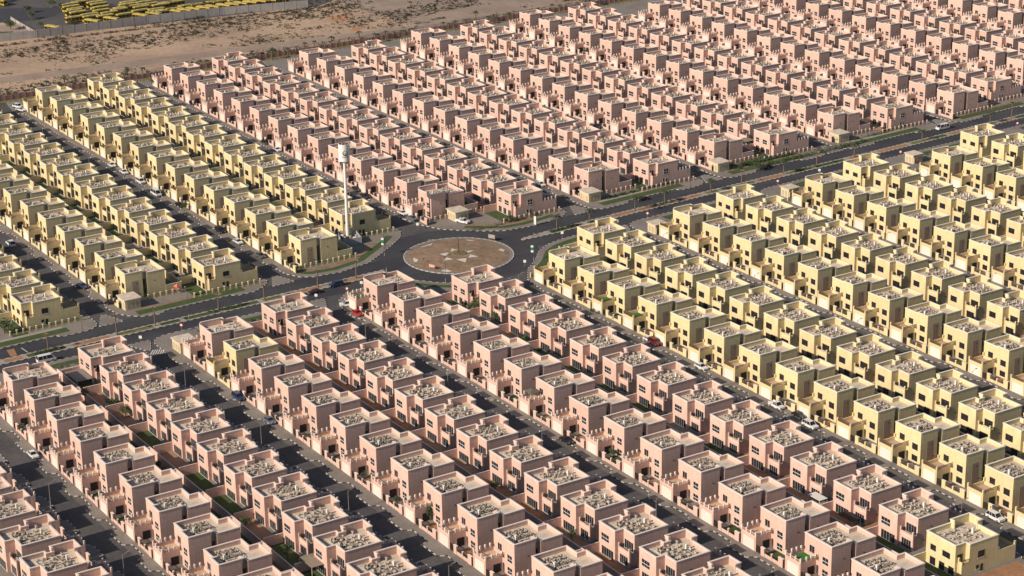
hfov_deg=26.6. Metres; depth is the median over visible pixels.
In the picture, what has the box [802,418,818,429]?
parked car
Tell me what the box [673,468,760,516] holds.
garden wall
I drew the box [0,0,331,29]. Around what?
bus yard
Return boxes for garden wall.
[0,154,9,161]
[0,191,55,223]
[0,296,82,335]
[0,369,78,419]
[12,164,24,171]
[12,203,74,236]
[12,479,18,489]
[13,387,100,439]
[28,93,76,117]
[28,175,40,182]
[29,215,92,249]
[35,502,42,513]
[36,406,124,461]
[43,101,92,125]
[45,186,57,193]
[47,228,111,263]
[58,110,108,135]
[59,426,149,484]
[60,526,67,538]
[62,186,117,204]
[62,348,133,376]
[66,241,132,277]
[73,119,124,144]
[76,91,88,97]
[79,209,92,216]
[83,365,157,393]
[83,447,175,507]
[85,552,98,564]
[86,256,147,292]
[89,128,140,154]
[92,100,103,105]
[98,210,155,228]
[105,383,182,413]
[106,138,158,164]
[106,270,185,307]
[107,108,119,114]
[108,469,203,531]
[117,222,175,241]
[123,117,135,122]
[123,147,176,175]
[129,402,207,432]
[135,492,231,558]
[136,247,150,255]
[140,126,152,132]
[140,158,194,186]
[153,421,233,453]
[157,136,169,141]
[157,260,170,268]
[158,84,167,92]
[159,168,214,196]
[163,516,262,575]
[174,92,184,100]
[174,146,187,151]
[177,179,234,208]
[177,265,260,297]
[179,441,260,474]
[191,328,265,370]
[192,101,201,109]
[193,156,205,161]
[197,190,254,220]
[205,462,289,497]
[208,109,218,118]
[211,166,224,172]
[215,345,290,387]
[217,202,275,232]
[225,118,236,127]
[231,177,244,183]
[233,484,317,521]
[238,214,298,245]
[240,362,317,406]
[244,127,255,136]
[249,320,262,329]
[251,188,264,194]
[259,227,315,258]
[262,137,274,146]
[262,542,293,572]
[263,508,351,545]
[266,381,346,426]
[272,199,285,205]
[273,336,286,345]
[282,147,294,156]
[282,239,356,272]
[293,211,306,217]
[293,400,376,447]
[294,69,305,77]
[294,532,386,571]
[294,568,303,575]
[298,353,312,362]
[302,157,314,166]
[312,77,323,85]
[316,223,393,240]
[322,167,335,177]
[322,420,406,468]
[325,371,338,380]
[330,84,341,93]
[344,284,424,320]
[347,178,357,186]
[348,92,360,101]
[351,440,438,491]
[352,389,366,398]
[366,189,380,200]
[368,101,380,110]
[380,408,395,417]
[383,299,452,336]
[383,463,471,514]
[387,110,400,119]
[389,201,403,209]
[407,48,418,54]
[408,119,421,128]
[410,315,481,353]
[410,427,425,437]
[413,196,481,224]
[415,486,507,539]
[416,169,424,174]
[425,55,437,62]
[429,128,442,137]
[438,331,510,370]
[441,292,451,300]
[442,448,456,458]
[444,62,456,69]
[450,137,464,147]
[450,510,543,565]
[464,70,476,77]
[464,192,471,198]
[467,348,542,388]
[468,307,479,315]
[473,147,487,157]
[473,470,489,480]
[484,78,497,85]
[484,203,559,222]
[486,523,581,575]
[496,157,510,167]
[497,323,508,331]
[498,366,575,407]
[505,86,518,93]
[507,493,524,503]
[520,168,535,178]
[526,94,540,101]
[528,339,538,348]
[530,273,561,293]
[530,385,609,427]
[535,35,547,40]
[544,178,560,189]
[544,516,560,527]
[548,103,562,111]
[555,42,567,47]
[558,242,576,247]
[558,356,569,366]
[563,404,645,448]
[570,174,635,200]
[571,111,585,120]
[573,274,629,307]
[575,49,588,54]
[582,542,598,552]
[582,548,621,575]
[591,374,602,384]
[594,120,609,129]
[597,56,609,62]
[598,424,681,469]
[603,289,660,324]
[618,64,631,69]
[619,130,634,139]
[622,173,693,190]
[622,568,638,575]
[625,393,636,403]
[629,269,634,275]
[634,304,694,335]
[635,445,720,492]
[640,72,654,77]
[643,139,659,149]
[661,413,672,422]
[663,79,677,86]
[666,321,727,357]
[669,149,685,159]
[669,234,687,247]
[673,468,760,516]
[687,88,701,94]
[692,298,696,304]
[696,146,757,170]
[697,433,709,443]
[699,247,718,260]
[700,337,763,374]
[711,96,726,103]
[714,477,802,541]
[730,261,749,274]
[735,354,799,393]
[736,105,751,112]
[737,454,748,464]
[743,143,812,158]
[756,500,846,568]
[761,113,777,121]
[762,257,816,288]
[772,372,837,411]
[778,477,789,487]
[787,196,821,213]
[788,122,804,132]
[795,290,816,303]
[801,525,892,575]
[810,391,878,432]
[815,120,874,141]
[820,500,832,510]
[829,286,886,319]
[833,214,853,225]
[850,411,920,453]
[860,117,927,132]
[865,226,885,238]
[865,302,923,335]
[865,525,877,535]
[880,92,895,97]
[893,431,963,475]
[893,551,937,575]
[898,239,919,251]
[903,318,962,353]
[907,100,925,109]
[913,551,925,561]
[915,169,950,183]
[932,252,954,265]
[935,98,992,118]
[937,453,1010,498]
[942,334,1002,370]
[967,266,990,277]
[982,372,1009,389]
[983,501,1014,523]
[988,94,1023,103]
[995,196,1016,205]
[1004,280,1023,290]
[1007,76,1023,84]
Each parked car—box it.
[6,239,15,246]
[12,102,22,107]
[15,107,25,111]
[27,449,38,458]
[36,352,56,362]
[76,282,88,288]
[104,299,115,304]
[107,162,115,167]
[119,168,128,174]
[136,177,145,183]
[150,187,161,196]
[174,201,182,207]
[215,225,225,233]
[231,390,244,400]
[233,238,242,244]
[255,252,265,258]
[260,139,268,144]
[263,416,275,424]
[273,146,281,151]
[307,288,321,294]
[328,279,343,287]
[339,300,349,307]
[351,309,362,316]
[352,186,360,191]
[360,192,370,198]
[397,209,407,215]
[408,215,418,220]
[455,217,469,223]
[535,181,545,186]
[559,435,573,444]
[593,123,601,127]
[637,195,648,201]
[647,336,662,345]
[694,362,708,370]
[757,163,769,169]
[768,399,784,409]
[791,410,806,419]
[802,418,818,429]
[935,122,949,130]
[985,509,1005,522]
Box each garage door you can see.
[6,218,10,227]
[6,412,12,426]
[23,230,28,241]
[28,432,34,446]
[41,243,46,254]
[50,453,57,468]
[53,120,57,129]
[60,257,65,268]
[68,129,72,138]
[74,475,81,491]
[79,271,85,283]
[84,139,88,147]
[99,285,105,297]
[99,499,107,515]
[100,148,105,158]
[117,158,122,168]
[126,524,133,540]
[134,168,139,176]
[152,179,157,188]
[153,549,161,566]
[171,190,176,200]
[183,345,189,358]
[185,95,189,103]
[190,202,195,212]
[202,104,206,112]
[207,362,213,375]
[210,214,215,224]
[219,112,224,121]
[231,226,236,236]
[231,380,238,390]
[237,121,242,130]
[252,239,258,250]
[256,131,261,139]
[257,399,264,413]
[274,252,280,263]
[275,140,280,148]
[284,418,291,432]
[288,64,293,72]
[295,150,300,160]
[306,72,310,79]
[312,439,320,454]
[316,161,321,170]
[324,79,328,87]
[337,172,342,181]
[341,460,350,476]
[342,87,347,95]
[348,297,355,308]
[359,183,364,192]
[361,96,366,104]
[372,482,381,499]
[374,313,381,325]
[381,104,386,113]
[381,194,387,204]
[401,43,405,50]
[401,113,406,121]
[401,329,408,342]
[404,505,413,522]
[405,206,411,214]
[419,50,424,58]
[422,122,427,131]
[428,345,436,359]
[438,58,443,65]
[438,530,448,548]
[443,131,449,141]
[457,362,465,376]
[458,65,462,73]
[466,141,471,150]
[474,556,484,574]
[478,73,483,81]
[488,151,494,160]
[488,381,496,395]
[498,81,503,89]
[510,24,514,31]
[512,161,518,171]
[519,89,525,97]
[519,399,528,414]
[529,31,534,38]
[535,272,542,283]
[536,172,543,181]
[541,97,547,106]
[549,38,553,45]
[552,419,561,434]
[562,183,568,193]
[563,286,571,298]
[564,106,569,114]
[569,45,574,52]
[587,115,593,123]
[587,440,596,455]
[590,52,595,59]
[593,301,600,313]
[611,59,616,67]
[611,124,617,131]
[623,461,633,477]
[624,316,632,329]
[635,133,642,141]
[656,74,661,82]
[656,332,664,345]
[660,227,667,238]
[661,143,667,151]
[661,484,671,500]
[679,83,685,91]
[680,28,686,33]
[687,153,694,163]
[689,240,697,251]
[689,349,698,362]
[700,508,711,524]
[720,253,728,265]
[724,41,730,47]
[724,367,733,381]
[742,532,754,549]
[751,267,760,279]
[760,385,770,399]
[779,117,786,122]
[784,281,793,294]
[786,558,798,575]
[793,195,800,205]
[798,404,808,417]
[806,126,813,135]
[818,296,827,309]
[823,207,831,218]
[837,424,848,439]
[854,219,863,229]
[854,312,863,325]
[879,445,890,461]
[887,231,896,242]
[891,328,901,341]
[920,167,928,175]
[921,244,930,255]
[922,467,935,483]
[926,104,934,112]
[929,345,940,358]
[952,178,960,187]
[956,258,965,270]
[968,490,981,506]
[969,362,980,376]
[984,189,993,198]
[992,272,1002,284]
[1011,381,1023,395]
[1016,514,1023,528]
[1018,201,1023,210]
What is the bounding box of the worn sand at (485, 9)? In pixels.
[333,0,576,24]
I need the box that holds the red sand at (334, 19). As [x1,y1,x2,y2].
[327,14,362,31]
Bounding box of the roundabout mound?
[408,239,509,271]
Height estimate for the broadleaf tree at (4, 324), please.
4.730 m
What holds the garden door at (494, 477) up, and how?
in the villa at (510, 465)
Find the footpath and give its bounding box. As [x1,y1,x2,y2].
[0,127,912,341]
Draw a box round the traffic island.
[100,119,952,349]
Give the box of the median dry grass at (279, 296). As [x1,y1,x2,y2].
[118,122,995,335]
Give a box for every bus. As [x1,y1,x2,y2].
[0,0,7,5]
[44,24,60,28]
[61,2,78,8]
[62,4,79,11]
[64,8,82,15]
[65,15,82,23]
[66,6,83,9]
[69,9,86,15]
[71,0,88,6]
[80,12,98,15]
[82,14,99,21]
[84,18,100,23]
[86,0,103,7]
[90,1,107,8]
[92,4,109,9]
[92,8,109,13]
[96,13,113,20]
[100,10,117,16]
[103,16,119,20]
[110,7,127,12]
[116,11,133,18]
[118,2,135,5]
[119,0,136,3]
[126,3,141,11]
[131,8,148,13]
[132,4,150,9]
[132,12,148,16]
[136,0,152,3]
[141,1,157,6]
[145,11,161,14]
[147,7,164,10]
[151,2,168,7]
[155,8,170,13]
[168,0,184,6]
[170,9,182,12]
[177,7,193,10]
[178,3,191,7]
[185,6,201,9]
[191,2,206,6]
[196,5,212,8]
[204,4,220,7]
[213,0,226,4]
[215,3,231,6]
[225,2,241,5]
[233,1,249,4]
[242,0,258,4]
[253,0,267,3]
[268,0,278,2]
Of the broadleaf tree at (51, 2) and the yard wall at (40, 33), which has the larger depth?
the broadleaf tree at (51, 2)
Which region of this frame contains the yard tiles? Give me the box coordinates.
[5,66,1014,575]
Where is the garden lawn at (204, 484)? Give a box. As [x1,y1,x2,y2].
[0,60,1019,575]
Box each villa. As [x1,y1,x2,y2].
[0,113,31,130]
[0,123,47,154]
[0,163,12,173]
[0,172,29,199]
[0,184,46,215]
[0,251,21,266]
[0,254,39,280]
[0,269,59,311]
[0,361,59,405]
[0,461,12,486]
[0,466,35,509]
[0,489,59,533]
[0,514,85,575]
[5,195,64,228]
[5,382,81,427]
[7,132,63,164]
[9,283,79,328]
[19,539,112,575]
[22,208,82,241]
[23,85,72,111]
[23,142,79,175]
[26,401,104,447]
[37,93,87,120]
[39,152,96,186]
[40,220,102,255]
[49,421,129,469]
[52,102,103,129]
[56,163,114,197]
[59,233,122,269]
[67,110,119,138]
[73,174,132,209]
[73,442,155,492]
[75,566,108,575]
[77,335,151,383]
[78,247,142,283]
[83,119,136,148]
[87,72,137,100]
[91,185,151,221]
[98,259,165,298]
[98,465,182,516]
[99,129,153,158]
[99,352,175,402]
[103,80,153,108]
[109,197,171,234]
[116,138,170,168]
[118,88,156,117]
[122,370,199,421]
[124,488,210,542]
[129,209,191,247]
[134,97,173,126]
[134,148,189,178]
[145,388,224,441]
[149,221,212,260]
[151,106,204,136]
[151,159,208,188]
[152,62,199,87]
[152,512,240,568]
[168,70,216,94]
[168,115,208,145]
[169,234,217,275]
[170,169,227,201]
[170,408,251,463]
[181,538,271,575]
[182,316,253,358]
[184,78,233,103]
[186,124,226,156]
[189,180,247,212]
[191,248,257,290]
[196,428,278,485]
[201,86,251,112]
[204,133,245,166]
[206,334,277,376]
[209,192,268,224]
[212,51,247,78]
[219,94,269,121]
[223,449,307,508]
[224,143,265,177]
[228,59,264,86]
[230,203,290,237]
[230,351,304,393]
[237,103,288,131]
[238,565,297,575]
[243,154,286,188]
[245,66,282,94]
[251,216,313,250]
[252,471,337,532]
[255,112,308,139]
[256,369,331,414]
[261,292,322,337]
[263,74,300,102]
[263,164,307,199]
[273,227,337,265]
[275,121,328,149]
[281,82,319,111]
[281,495,369,554]
[283,388,360,434]
[284,175,328,211]
[285,307,348,353]
[288,47,334,72]
[294,131,349,160]
[299,91,338,120]
[305,55,352,80]
[306,187,351,223]
[311,323,374,371]
[311,407,390,454]
[313,519,403,575]
[315,141,370,171]
[319,99,358,130]
[323,62,371,88]
[329,198,390,235]
[336,151,392,181]
[337,340,404,389]
[338,108,378,139]
[340,427,421,476]
[342,70,390,96]
[346,545,438,575]
[347,270,414,309]
[351,39,386,64]
[358,162,415,192]
[359,117,399,149]
[361,78,410,104]
[365,357,434,408]
[369,46,405,72]
[371,449,454,500]
[373,287,441,326]
[380,86,430,113]
[380,127,421,159]
[381,173,438,204]
[388,54,424,79]
[394,375,464,428]
[400,28,446,51]
[400,95,452,122]
[400,302,469,342]
[402,137,444,170]
[403,471,488,524]
[404,183,463,218]
[407,61,444,87]
[419,34,465,58]
[420,572,437,575]
[421,103,473,131]
[424,147,467,181]
[424,394,496,448]
[427,69,464,96]
[427,318,499,359]
[437,494,524,550]
[438,41,484,66]
[443,112,496,141]
[447,77,485,105]
[447,157,491,192]
[451,264,509,307]
[456,334,529,377]
[456,414,529,470]
[457,49,504,73]
[460,19,494,42]
[465,122,518,151]
[467,85,506,114]
[471,168,521,204]
[473,519,562,575]
[477,56,525,81]
[479,26,514,49]
[479,279,538,323]
[487,351,561,395]
[488,131,542,161]
[489,94,528,123]
[489,435,564,493]
[496,179,555,217]
[498,64,546,89]
[499,33,534,57]
[508,294,571,340]
[509,9,553,32]
[510,545,602,575]
[511,102,551,132]
[511,141,567,172]
[518,370,594,415]
[519,40,554,64]
[519,71,568,98]
[524,456,604,516]
[528,16,573,38]
[534,111,575,142]
[534,245,599,284]
[536,151,592,183]
[538,310,602,357]
[539,47,575,72]
[541,79,591,106]
[548,22,593,45]
[551,388,629,436]
[557,120,599,152]
[560,54,597,81]
[560,479,642,541]
[561,161,618,193]
[562,261,628,299]
[563,88,614,115]
[568,2,601,23]
[568,29,614,52]
[570,326,635,375]
[577,217,630,256]
[582,62,620,89]
[582,130,624,161]
[586,96,638,124]
[586,408,665,457]
[588,8,622,29]
[589,36,636,60]
[592,275,660,315]
[597,572,611,575]
[599,503,682,567]
[602,343,669,394]
[604,69,643,97]
[605,229,659,269]
[607,140,654,174]
[608,14,642,36]
[610,43,657,68]
[610,105,663,134]
[622,428,704,480]
[623,290,692,331]
[627,77,667,106]
[628,20,664,43]
[632,50,680,75]
[633,150,690,185]
[634,242,690,284]
[635,114,688,144]
[637,361,705,413]
[638,0,682,22]
[639,528,725,575]
[650,27,685,51]
[651,86,691,115]
[655,57,704,83]
[655,305,725,347]
[659,6,703,28]
[659,203,721,240]
[660,124,715,153]
[660,450,743,502]
[665,256,721,298]
[672,34,708,58]
[672,380,745,433]
[675,94,716,124]
[678,65,728,91]
[680,12,724,35]
[681,555,760,575]
[682,0,701,8]
[686,132,742,163]
[688,217,751,253]
[688,321,760,365]
[694,41,731,66]
[697,270,755,313]
[699,473,785,528]
[701,19,747,41]
[701,103,742,133]
[702,0,736,14]
[702,73,752,100]
[710,399,784,455]
[716,183,766,219]
[717,48,755,74]
[719,229,783,267]
[723,338,796,383]
[724,0,757,20]
[724,25,770,49]
[727,81,778,108]
[727,112,769,144]
[729,285,790,329]
[741,56,779,82]
[741,496,829,554]
[745,7,780,27]
[746,195,796,232]
[747,32,793,55]
[749,420,825,477]
[750,243,816,281]
[752,0,783,7]
[752,89,804,118]
[754,121,808,155]
[759,355,834,402]
[763,301,826,346]
[765,63,804,90]
[768,13,803,34]
[770,39,817,63]
[774,0,817,13]
[776,207,828,245]
[779,98,831,127]
[783,256,850,296]
[785,521,876,575]
[790,441,868,497]
[791,19,827,41]
[791,71,830,99]
[792,172,851,207]
[794,46,842,71]
[796,0,840,20]
[797,374,874,422]
[799,317,863,363]
[805,106,859,135]
[808,220,862,259]
[814,26,851,48]
[817,79,857,106]
[817,271,886,311]
[819,6,863,26]
[819,54,868,79]
[822,185,883,219]
[824,0,842,5]
[833,464,913,525]
[836,333,902,381]
[836,393,916,442]
[838,547,925,575]
[839,33,875,55]
[841,233,896,273]
[842,12,887,33]
[843,0,877,12]
[843,88,884,118]
[843,152,890,187]
[845,61,894,87]
[853,196,915,231]
[853,285,923,327]
[864,40,902,63]
[866,0,901,18]
[866,19,912,40]
[871,69,921,95]
[871,96,923,128]
[873,163,921,198]
[875,246,932,288]
[875,351,942,400]
[878,413,959,464]
[878,487,961,551]
[886,208,949,244]
[889,47,928,71]
[889,301,961,344]
[890,3,925,25]
[891,25,937,47]
[894,0,923,3]
[898,77,949,105]
[905,174,954,210]
[911,260,969,303]
[914,9,951,32]
[915,0,947,9]
[915,369,985,419]
[916,32,963,55]
[916,55,955,78]
[919,145,977,179]
[920,221,984,258]
[921,433,1005,487]
[926,84,978,113]
[926,512,1015,575]
[928,317,1001,361]
[937,185,988,223]
[939,0,982,16]
[939,15,976,38]
[942,39,990,62]
[943,62,983,87]
[948,275,1008,319]
[951,157,1009,190]
[955,234,1021,271]
[958,388,1023,440]
[960,123,1006,156]
[963,2,1007,22]
[964,22,1002,42]
[966,455,1023,510]
[968,334,1023,379]
[969,46,1017,70]
[971,70,1021,100]
[971,197,1023,235]
[983,168,1023,201]
[984,0,1008,4]
[986,290,1023,335]
[988,8,1023,30]
[991,29,1023,49]
[991,133,1023,167]
[991,248,1023,284]
[996,54,1023,80]
[1002,413,1023,459]
[1006,212,1023,246]
[1008,0,1023,8]
[1010,371,1023,395]
[1014,24,1023,33]
[1014,504,1023,528]
[1017,194,1023,210]
[1018,41,1023,54]
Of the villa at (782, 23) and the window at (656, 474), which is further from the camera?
the villa at (782, 23)
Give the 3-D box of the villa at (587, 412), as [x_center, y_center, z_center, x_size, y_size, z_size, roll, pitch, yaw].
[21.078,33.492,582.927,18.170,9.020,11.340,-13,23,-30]
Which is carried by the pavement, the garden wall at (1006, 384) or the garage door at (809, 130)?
the garden wall at (1006, 384)
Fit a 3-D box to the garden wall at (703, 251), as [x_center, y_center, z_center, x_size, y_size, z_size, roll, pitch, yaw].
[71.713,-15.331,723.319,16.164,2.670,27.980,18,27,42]
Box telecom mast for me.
[338,142,352,238]
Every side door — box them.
[0,209,5,215]
[0,398,6,405]
[17,221,22,227]
[20,417,27,424]
[35,234,40,240]
[43,437,49,446]
[53,247,58,253]
[66,459,73,468]
[72,261,77,267]
[90,481,97,490]
[92,275,97,282]
[112,290,117,296]
[116,505,123,514]
[143,530,150,539]
[171,555,178,565]
[182,194,187,200]
[197,350,203,357]
[202,206,206,211]
[221,367,227,375]
[222,218,227,223]
[243,230,248,236]
[246,385,252,393]
[265,243,269,249]
[272,404,278,412]
[287,256,292,262]
[300,424,306,432]
[328,444,334,452]
[358,466,364,474]
[362,302,367,309]
[388,317,393,324]
[390,488,396,497]
[394,198,398,203]
[415,333,420,341]
[417,210,422,215]
[422,513,429,521]
[444,350,449,357]
[457,537,463,546]
[473,368,478,375]
[493,563,500,572]
[504,386,509,393]
[536,405,541,412]
[549,276,553,282]
[569,424,575,432]
[578,290,582,297]
[605,445,610,453]
[608,305,612,312]
[639,321,644,327]
[641,467,647,475]
[672,337,676,344]
[680,490,685,498]
[705,354,710,361]
[720,514,726,522]
[741,372,745,379]
[763,539,768,547]
[778,390,782,397]
[807,565,813,574]
[816,409,821,417]
[856,430,861,437]
[898,451,903,458]
[943,473,948,480]
[989,496,994,503]
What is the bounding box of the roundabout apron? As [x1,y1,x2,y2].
[404,238,512,272]
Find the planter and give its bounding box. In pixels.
[451,249,466,255]
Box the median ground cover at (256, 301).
[26,114,1023,356]
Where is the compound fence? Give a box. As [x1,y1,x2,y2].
[338,230,361,245]
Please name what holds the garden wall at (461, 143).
on the pavement
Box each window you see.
[41,308,47,313]
[124,393,128,402]
[142,279,145,294]
[148,413,152,421]
[173,433,177,441]
[198,453,203,463]
[223,271,228,276]
[226,476,231,485]
[254,499,259,508]
[284,523,290,533]
[313,345,318,353]
[315,548,321,559]
[317,245,318,259]
[340,362,344,370]
[367,380,372,388]
[370,457,374,466]
[396,398,402,408]
[427,419,432,427]
[435,503,439,512]
[458,439,464,448]
[470,528,474,537]
[481,299,486,306]
[492,461,497,470]
[507,554,511,563]
[510,315,515,322]
[515,377,519,385]
[526,483,533,493]
[527,199,532,204]
[540,331,545,339]
[563,507,569,517]
[572,348,577,356]
[601,532,608,543]
[604,366,610,374]
[607,248,611,255]
[617,437,621,445]
[617,448,621,456]
[637,262,641,269]
[639,384,645,393]
[642,558,649,569]
[654,458,658,467]
[654,470,658,478]
[667,276,671,283]
[675,404,681,413]
[682,471,686,478]
[693,481,698,489]
[693,493,697,501]
[699,291,703,298]
[712,424,719,433]
[717,346,721,353]
[723,494,727,502]
[731,306,736,313]
[734,505,739,514]
[734,517,738,525]
[751,445,758,455]
[752,364,757,371]
[765,519,769,527]
[766,322,771,329]
[777,530,782,539]
[777,543,782,551]
[778,225,783,232]
[789,393,794,400]
[790,382,794,390]
[793,468,800,478]
[801,339,807,346]
[809,544,814,553]
[810,238,815,245]
[822,556,827,566]
[822,569,827,575]
[828,412,833,420]
[829,401,833,409]
[836,491,844,501]
[839,356,844,364]
[843,251,848,258]
[858,412,862,419]
[869,421,874,429]
[869,432,874,440]
[878,265,883,272]
[878,374,884,382]
[881,515,889,526]
[882,309,886,316]
[900,433,904,440]
[911,454,916,461]
[912,442,917,451]
[913,280,919,287]
[918,393,924,401]
[919,325,924,332]
[930,543,935,551]
[942,550,949,559]
[943,454,948,461]
[950,295,956,302]
[956,464,962,473]
[956,476,961,484]
[958,352,963,359]
[959,342,964,349]
[961,412,967,421]
[973,215,978,221]
[978,549,984,557]
[989,310,995,318]
[989,477,994,484]
[999,370,1004,377]
[1000,359,1005,367]
[1002,499,1008,508]
[1003,487,1009,496]
[1005,433,1012,442]
[1008,227,1014,234]
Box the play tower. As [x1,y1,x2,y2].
[171,284,180,293]
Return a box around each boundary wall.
[0,0,626,101]
[0,0,636,103]
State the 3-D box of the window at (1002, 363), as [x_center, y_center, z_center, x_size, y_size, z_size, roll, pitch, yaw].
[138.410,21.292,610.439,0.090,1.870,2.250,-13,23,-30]
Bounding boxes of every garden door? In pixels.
[0,557,6,570]
[11,563,16,575]
[94,211,98,219]
[103,386,109,397]
[112,223,117,231]
[114,392,118,401]
[125,404,132,416]
[132,236,136,244]
[137,411,142,421]
[149,424,156,436]
[152,249,157,258]
[161,430,166,441]
[172,263,178,272]
[174,445,181,457]
[187,452,191,462]
[200,466,207,478]
[213,473,218,484]
[227,488,235,502]
[241,496,246,507]
[245,178,250,186]
[255,511,264,525]
[266,190,271,197]
[270,519,275,531]
[285,536,294,550]
[287,201,292,209]
[288,338,295,349]
[300,544,306,554]
[301,344,305,353]
[309,213,314,221]
[314,356,321,366]
[317,565,326,575]
[326,361,331,370]
[340,373,348,384]
[353,378,359,389]
[368,391,376,403]
[382,397,387,407]
[397,410,405,422]
[411,416,417,427]
[427,430,436,443]
[442,437,448,448]
[459,451,468,464]
[473,193,480,202]
[474,458,480,469]
[481,309,489,319]
[492,473,502,486]
[508,480,514,491]
[510,325,518,335]
[524,330,529,339]
[527,496,537,510]
[541,342,549,353]
[543,503,550,515]
[555,347,560,356]
[563,519,574,531]
[572,359,581,370]
[581,528,587,540]
[587,365,592,374]
[602,545,613,560]
[605,377,614,388]
[607,258,614,263]
[620,167,624,174]
[620,383,626,393]
[620,553,627,566]
[637,272,644,278]
[639,396,648,407]
[655,402,661,412]
[667,286,675,293]
[675,415,685,428]
[691,421,698,432]
[699,301,707,308]
[712,436,723,449]
[729,442,736,453]
[731,316,740,324]
[751,457,762,470]
[761,226,766,232]
[766,332,775,341]
[769,464,777,476]
[792,239,797,245]
[792,480,804,494]
[801,349,811,358]
[811,487,819,493]
[824,252,830,259]
[835,504,848,512]
[838,367,848,376]
[855,511,863,524]
[858,266,864,272]
[877,385,888,394]
[881,528,894,543]
[893,280,899,287]
[895,391,902,396]
[901,536,910,549]
[918,404,929,414]
[929,295,935,302]
[929,556,935,565]
[936,410,944,417]
[938,561,943,570]
[948,565,953,575]
[960,424,972,434]
[966,310,973,318]
[979,431,987,438]
[988,228,994,234]
[1005,326,1013,334]
[1005,445,1017,456]
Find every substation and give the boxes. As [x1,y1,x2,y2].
[116,291,141,310]
[170,333,195,353]
[446,205,469,221]
[578,187,601,202]
[646,219,667,234]
[707,157,729,171]
[780,183,799,197]
[828,129,850,142]
[904,150,923,163]
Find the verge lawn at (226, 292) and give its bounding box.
[0,102,1023,367]
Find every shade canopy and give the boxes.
[65,369,92,381]
[299,553,323,567]
[524,388,540,396]
[742,137,753,144]
[808,492,827,503]
[837,511,860,526]
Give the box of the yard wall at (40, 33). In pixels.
[0,0,307,41]
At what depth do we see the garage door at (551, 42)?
992.86 m
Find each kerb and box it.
[0,0,1023,575]
[0,114,1023,364]
[99,119,953,350]
[403,237,513,273]
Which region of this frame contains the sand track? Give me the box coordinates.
[0,21,463,83]
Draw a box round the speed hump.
[7,349,16,355]
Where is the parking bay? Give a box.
[4,54,1023,575]
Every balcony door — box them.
[16,549,21,559]
[93,365,99,372]
[141,398,145,407]
[165,417,170,428]
[191,438,196,449]
[217,459,223,471]
[245,481,251,493]
[274,505,280,516]
[278,319,283,326]
[304,332,309,341]
[305,529,311,541]
[330,349,335,358]
[337,555,344,568]
[357,366,363,376]
[386,385,391,394]
[415,403,421,414]
[446,423,452,434]
[463,176,468,183]
[479,445,485,454]
[498,302,504,312]
[512,466,519,478]
[528,319,534,327]
[548,489,555,501]
[559,335,565,345]
[585,513,593,525]
[591,352,597,360]
[623,158,628,164]
[624,252,629,259]
[624,370,631,380]
[625,539,633,550]
[654,265,659,273]
[659,389,666,398]
[666,565,674,575]
[685,280,690,286]
[695,409,703,420]
[717,295,723,303]
[734,429,741,439]
[743,129,748,135]
[751,310,757,318]
[765,216,770,223]
[774,451,782,460]
[786,326,792,335]
[796,229,801,236]
[816,473,824,485]
[822,343,828,350]
[828,242,834,249]
[860,361,867,370]
[860,497,869,507]
[862,255,868,261]
[897,269,903,277]
[900,379,907,388]
[906,522,916,535]
[933,284,939,291]
[941,398,948,406]
[957,206,963,212]
[957,553,962,563]
[970,299,977,307]
[984,418,992,428]
[992,218,998,225]
[1010,315,1017,323]
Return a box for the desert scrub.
[0,0,600,96]
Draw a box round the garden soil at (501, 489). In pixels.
[81,53,1023,573]
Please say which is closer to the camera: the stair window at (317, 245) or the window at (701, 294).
the window at (701, 294)
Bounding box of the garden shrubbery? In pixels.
[6,32,1011,571]
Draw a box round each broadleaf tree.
[0,317,12,333]
[4,19,16,29]
[17,423,23,430]
[22,5,31,12]
[28,11,34,16]
[47,0,56,7]
[80,387,91,400]
[104,398,120,404]
[119,404,131,416]
[155,459,162,467]
[180,202,187,208]
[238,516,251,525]
[280,543,294,559]
[393,495,400,504]
[426,504,433,519]
[466,299,479,308]
[488,479,497,488]
[490,312,499,319]
[520,335,528,340]
[536,346,542,353]
[567,528,576,540]
[609,448,616,456]
[753,162,765,169]
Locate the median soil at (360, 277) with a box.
[4,118,1011,361]
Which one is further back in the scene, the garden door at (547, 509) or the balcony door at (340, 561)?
the garden door at (547, 509)
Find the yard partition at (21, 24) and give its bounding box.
[10,17,32,30]
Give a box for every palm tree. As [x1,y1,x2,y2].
[44,333,48,348]
[112,313,117,334]
[150,306,155,325]
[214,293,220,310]
[268,48,275,59]
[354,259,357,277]
[549,214,561,229]
[584,208,594,221]
[630,196,640,210]
[659,189,670,203]
[706,178,715,191]
[779,160,788,174]
[850,143,858,156]
[984,110,994,123]
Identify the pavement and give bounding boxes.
[0,0,1023,575]
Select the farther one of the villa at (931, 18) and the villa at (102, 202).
the villa at (931, 18)
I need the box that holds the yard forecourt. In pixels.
[0,24,28,31]
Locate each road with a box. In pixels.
[0,0,1023,575]
[0,7,61,22]
[0,107,1023,373]
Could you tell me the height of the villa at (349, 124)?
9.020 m
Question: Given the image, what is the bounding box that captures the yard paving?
[0,59,1022,575]
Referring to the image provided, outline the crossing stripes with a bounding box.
[150,349,165,354]
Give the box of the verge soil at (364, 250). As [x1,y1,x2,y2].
[136,102,1015,310]
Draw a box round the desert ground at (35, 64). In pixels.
[0,0,597,95]
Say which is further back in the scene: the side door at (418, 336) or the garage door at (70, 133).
the garage door at (70, 133)
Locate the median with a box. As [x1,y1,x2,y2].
[0,114,1022,364]
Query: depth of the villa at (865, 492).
529.50 m
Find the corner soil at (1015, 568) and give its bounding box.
[976,561,1023,575]
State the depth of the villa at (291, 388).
597.66 m

